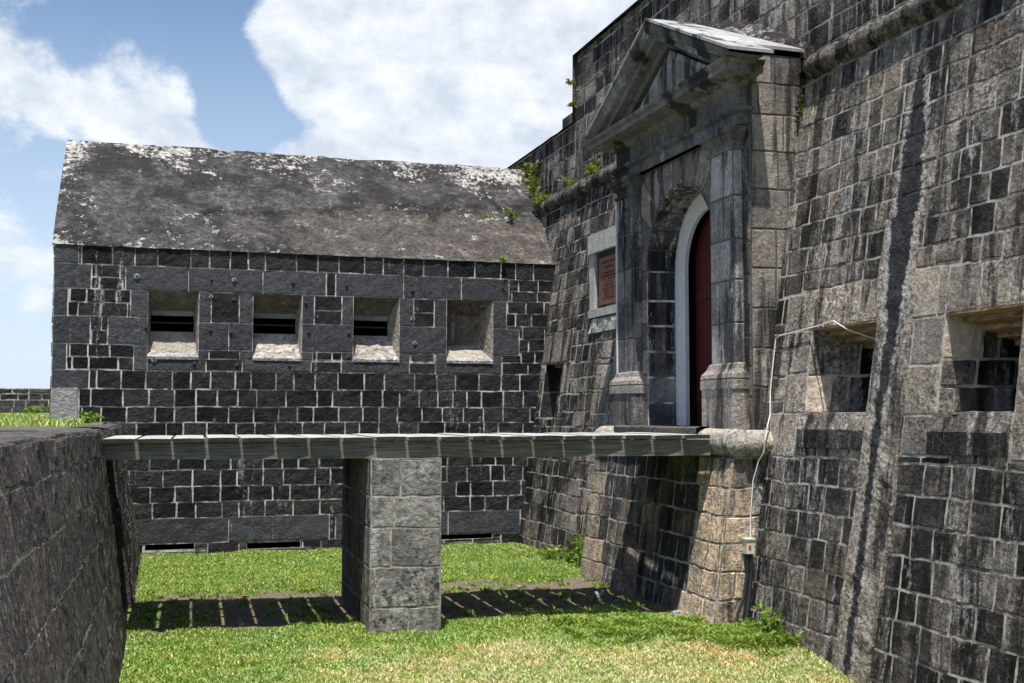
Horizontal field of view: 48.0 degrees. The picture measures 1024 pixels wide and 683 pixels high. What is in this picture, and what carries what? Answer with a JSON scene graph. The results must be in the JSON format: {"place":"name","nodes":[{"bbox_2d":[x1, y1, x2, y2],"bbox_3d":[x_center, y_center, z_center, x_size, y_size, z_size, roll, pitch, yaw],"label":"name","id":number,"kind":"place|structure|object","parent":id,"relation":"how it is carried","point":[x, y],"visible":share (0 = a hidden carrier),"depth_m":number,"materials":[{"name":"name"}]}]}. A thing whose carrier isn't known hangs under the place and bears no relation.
{"place":"outdoors","nodes":[
{"label":"outdoors","id":0,"kind":"place"},
{"bbox_2d":[0,427,98,436],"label":"path","id":1,"kind":"structure","parent":0,"point":[8,430],"depth_m":14.19,"materials":[{"name":"stone"}]},
{"bbox_2d":[0,422,104,428],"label":"terrace","id":2,"kind":"structure","parent":0,"point":[93,423],"depth_m":17.43,"materials":[{"name":"soil"}]},
{"bbox_2d":[0,388,50,412],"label":"parapet wall","id":3,"kind":"structure","parent":2,"relation":"on","point":[14,400],"depth_m":35.08,"materials":[{"name":"stone"}]},
{"bbox_2d":[22,403,49,413],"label":"grass tuft","id":4,"kind":"object","parent":2,"relation":"on","point":[37,410],"visible":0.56,"depth_m":30.46,"materials":[{"name":"green plant"}]},
{"bbox_2d":[0,412,84,426],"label":"terrace grass","id":5,"kind":"structure","parent":2,"relation":"on","point":[18,419],"depth_m":17.99,"materials":[{"name":"green plant"}]},
{"bbox_2d":[78,410,104,422],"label":"grass tuft","id":6,"kind":"object","parent":2,"relation":"on","point":[86,417],"visible":0.86,"depth_m":19.56,"materials":[{"name":"green plant"}]},
{"bbox_2d":[0,0,636,388],"label":"sky","id":7,"kind":"structure","parent":0,"point":[461,82],"materials":[{"name":"blue"}]},
{"bbox_2d":[119,541,855,682],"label":"grass","id":8,"kind":"structure","parent":0,"point":[237,571],"depth_m":12.47,"materials":[{"name":"green plant"}]},
{"bbox_2d":[123,533,853,682],"bbox_3d":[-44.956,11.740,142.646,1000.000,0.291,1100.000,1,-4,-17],"label":"ground","id":9,"kind":"structure","parent":0,"point":[228,613],"depth_m":15.08,"materials":[{"name":"soil"}]},
{"bbox_2d":[0,423,140,682],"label":"moat wall","id":10,"kind":"structure","parent":9,"relation":"on","point":[70,557],"depth_m":8.25,"materials":[{"name":"stone"}]},
{"bbox_2d":[49,140,555,554],"bbox_3d":[-3.885,0.085,24.589,10.700,8.167,6.040,1,-4,-17],"label":"gun gallery","id":11,"kind":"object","parent":9,"relation":"on","point":[204,292],"visible":0.73,"depth_m":21.73,"materials":[{"name":"stone"}]},
{"bbox_2d":[477,213,504,217],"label":"wall plant","id":12,"kind":"object","parent":11,"relation":"on","point":[485,216],"depth_m":23.96,"materials":[{"name":"green plant"}]},
{"bbox_2d":[498,256,508,261],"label":"wall plant","id":13,"kind":"object","parent":11,"relation":"on","point":[501,258],"depth_m":22.63,"materials":[{"name":"green plant"}]},
{"bbox_2d":[503,207,526,217],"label":"wall plant","id":14,"kind":"object","parent":11,"relation":"on","point":[511,213],"depth_m":23.98,"materials":[{"name":"green plant"}]},
{"bbox_2d":[341,458,441,632],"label":"bridge pier","id":15,"kind":"structure","parent":9,"relation":"on","point":[391,539],"depth_m":13.30,"materials":[{"name":"stone"}]},
{"bbox_2d":[102,432,709,459],"bbox_3d":[-1.348,1.302,14.531,7.354,0.265,2.258,1,-4,-12],"label":"footbridge","id":16,"kind":"object","parent":15,"relation":"on","point":[331,446],"visible":0.99,"depth_m":13.56,"materials":[{"name":"grey wood"}]},
{"bbox_2d":[528,544,560,559],"bbox_3d":[0.621,3.611,19.727,0.509,0.341,0.568,-3,-4,35],"label":"tall weed","id":17,"kind":"object","parent":9,"relation":"on","point":[548,554],"visible":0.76,"depth_m":19.72,"materials":[{"name":"green plant"}]},
{"bbox_2d":[551,545,581,563],"bbox_3d":[0.963,3.562,19.195,0.633,0.355,0.586,1,-4,-17],"label":"tall weed","id":18,"kind":"object","parent":9,"relation":"on","point":[569,557],"visible":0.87,"depth_m":19.17,"materials":[{"name":"green plant"}]},
{"bbox_2d":[566,526,585,564],"bbox_3d":[1.193,3.352,18.683,0.600,0.699,0.507,-3,-5,41],"label":"tall weed","id":19,"kind":"object","parent":9,"relation":"on","point":[579,553],"visible":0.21,"depth_m":18.69,"materials":[{"name":"green plant"}]},
{"bbox_2d":[591,591,605,600],"bbox_3d":[1.174,3.461,15.590,0.220,0.163,0.199,1,-4,-17],"label":"loose stone","id":20,"kind":"object","parent":9,"relation":"on","point":[597,595],"visible":0.77,"depth_m":15.53,"materials":[{"name":"grey stone"}]},
{"bbox_2d":[612,597,620,601],"bbox_3d":[1.396,3.462,15.396,0.126,0.087,0.102,1,-4,-17],"label":"loose stone","id":21,"kind":"object","parent":9,"relation":"on","point":[615,599],"visible":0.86,"depth_m":15.36,"materials":[{"name":"grey stone"}]},
{"bbox_2d":[672,610,683,616],"bbox_3d":[2.070,3.394,14.320,0.156,0.104,0.116,0,-4,-1],"label":"loose stone","id":22,"kind":"object","parent":9,"relation":"on","point":[678,612],"visible":0.69,"depth_m":14.28,"materials":[{"name":"white stone"}]},
{"bbox_2d":[545,608,813,658],"bbox_3d":[1.831,3.334,13.202,2.519,0.231,2.630,1,-4,-17],"label":"ground cover","id":23,"kind":"object","parent":9,"relation":"on","point":[721,634],"visible":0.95,"depth_m":13.06,"materials":[{"name":"green plant"}]},
{"bbox_2d":[733,617,760,627],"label":"tall weed","id":24,"kind":"object","parent":9,"relation":"on","point":[750,624],"visible":0.43,"depth_m":13.31,"materials":[{"name":"green plant"}]},
{"bbox_2d":[507,0,1023,682],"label":"fort wall","id":25,"kind":"structure","parent":9,"relation":"on","point":[891,536],"depth_m":12.18,"materials":[{"name":"stone"}]},
{"bbox_2d":[516,158,538,179],"bbox_3d":[0.350,-3.813,25.569,0.540,0.490,0.482,1,-4,-17],"label":"wall plant","id":26,"kind":"object","parent":25,"relation":"attached to","point":[526,170],"depth_m":25.48,"materials":[{"name":"green plant"}]},
{"bbox_2d":[520,173,541,194],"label":"wall plant","id":27,"kind":"object","parent":25,"relation":"attached to","point":[532,188],"depth_m":24.95,"materials":[{"name":"green plant"}]},
{"bbox_2d":[526,186,551,211],"bbox_3d":[0.591,-3.019,24.432,0.554,0.505,0.677,-1,-4,20],"label":"wall plant","id":28,"kind":"object","parent":25,"relation":"attached to","point":[544,197],"depth_m":24.37,"materials":[{"name":"green plant"}]},
{"bbox_2d":[558,176,579,186],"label":"wall plant","id":29,"kind":"object","parent":25,"relation":"attached to","point":[569,180],"depth_m":22.90,"materials":[{"name":"green plant"}]},
{"bbox_2d":[565,79,573,85],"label":"wall plant","id":30,"kind":"object","parent":25,"relation":"attached to","point":[568,82],"depth_m":23.34,"materials":[{"name":"green plant"}]},
{"bbox_2d":[566,100,575,106],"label":"wall plant","id":31,"kind":"object","parent":25,"relation":"attached to","point":[572,103],"depth_m":23.29,"materials":[{"name":"green plant"}]},
{"bbox_2d":[583,158,600,175],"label":"wall plant","id":32,"kind":"object","parent":25,"relation":"attached to","point":[591,170],"depth_m":21.83,"materials":[{"name":"green plant"}]},
{"bbox_2d":[588,225,615,333],"bbox_3d":[1.763,-1.050,19.843,0.407,1.774,1.700,1,-4,-17],"label":"memorial plaque","id":33,"kind":"object","parent":25,"relation":"attached to","point":[602,264],"visible":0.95,"depth_m":20.04,"materials":[{"name":"stone"}]},
{"bbox_2d":[580,18,869,624],"bbox_3d":[3.208,-0.476,16.406,3.084,8.354,4.940,1,-4,-17],"label":"gateway","id":34,"kind":"object","parent":25,"relation":"attached to","point":[701,230],"visible":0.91,"depth_m":15.37,"materials":[{"name":"stone"}]},
{"bbox_2d":[695,214,711,424],"bbox_3d":[2.888,-0.374,16.808,0.070,3.170,0.822,1,-4,-17],"label":"door","id":35,"kind":"structure","parent":34,"relation":"in","point":[703,252],"depth_m":16.98,"materials":[{"name":"red paint"}]},
{"bbox_2d":[734,538,755,622],"bbox_3d":[2.754,2.899,13.719,0.400,1.081,0.156,3,-5,-40],"label":"junction box","id":36,"kind":"object","parent":34,"relation":"attached to","point":[748,547],"visible":0.88,"depth_m":13.76,"materials":[{"name":"grey plastic"}]},
{"bbox_2d":[794,89,804,126],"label":"wall plant","id":37,"kind":"object","parent":25,"relation":"attached to","point":[800,98],"depth_m":14.57,"materials":[{"name":"green plant"}]},
{"bbox_2d":[750,320,874,537],"bbox_3d":[3.531,1.053,13.268,0.447,2.553,1.854,2,-4,-32],"label":"power cable","id":38,"kind":"object","parent":25,"relation":"attached to","point":[770,398],"visible":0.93,"depth_m":13.88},
{"bbox_2d":[752,601,785,634],"bbox_3d":[2.962,3.199,13.076,0.446,0.443,0.432,1,-4,-17],"label":"tall weed","id":39,"kind":"object","parent":9,"relation":"on","point":[770,623],"visible":0.73,"depth_m":13.05,"materials":[{"name":"green plant"}]},
{"bbox_2d":[768,627,804,649],"bbox_3d":[3.050,3.275,12.616,0.434,0.290,0.237,1,-4,-17],"label":"tall weed","id":40,"kind":"object","parent":9,"relation":"on","point":[792,640],"visible":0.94,"depth_m":12.62,"materials":[{"name":"green plant"}]}
]}

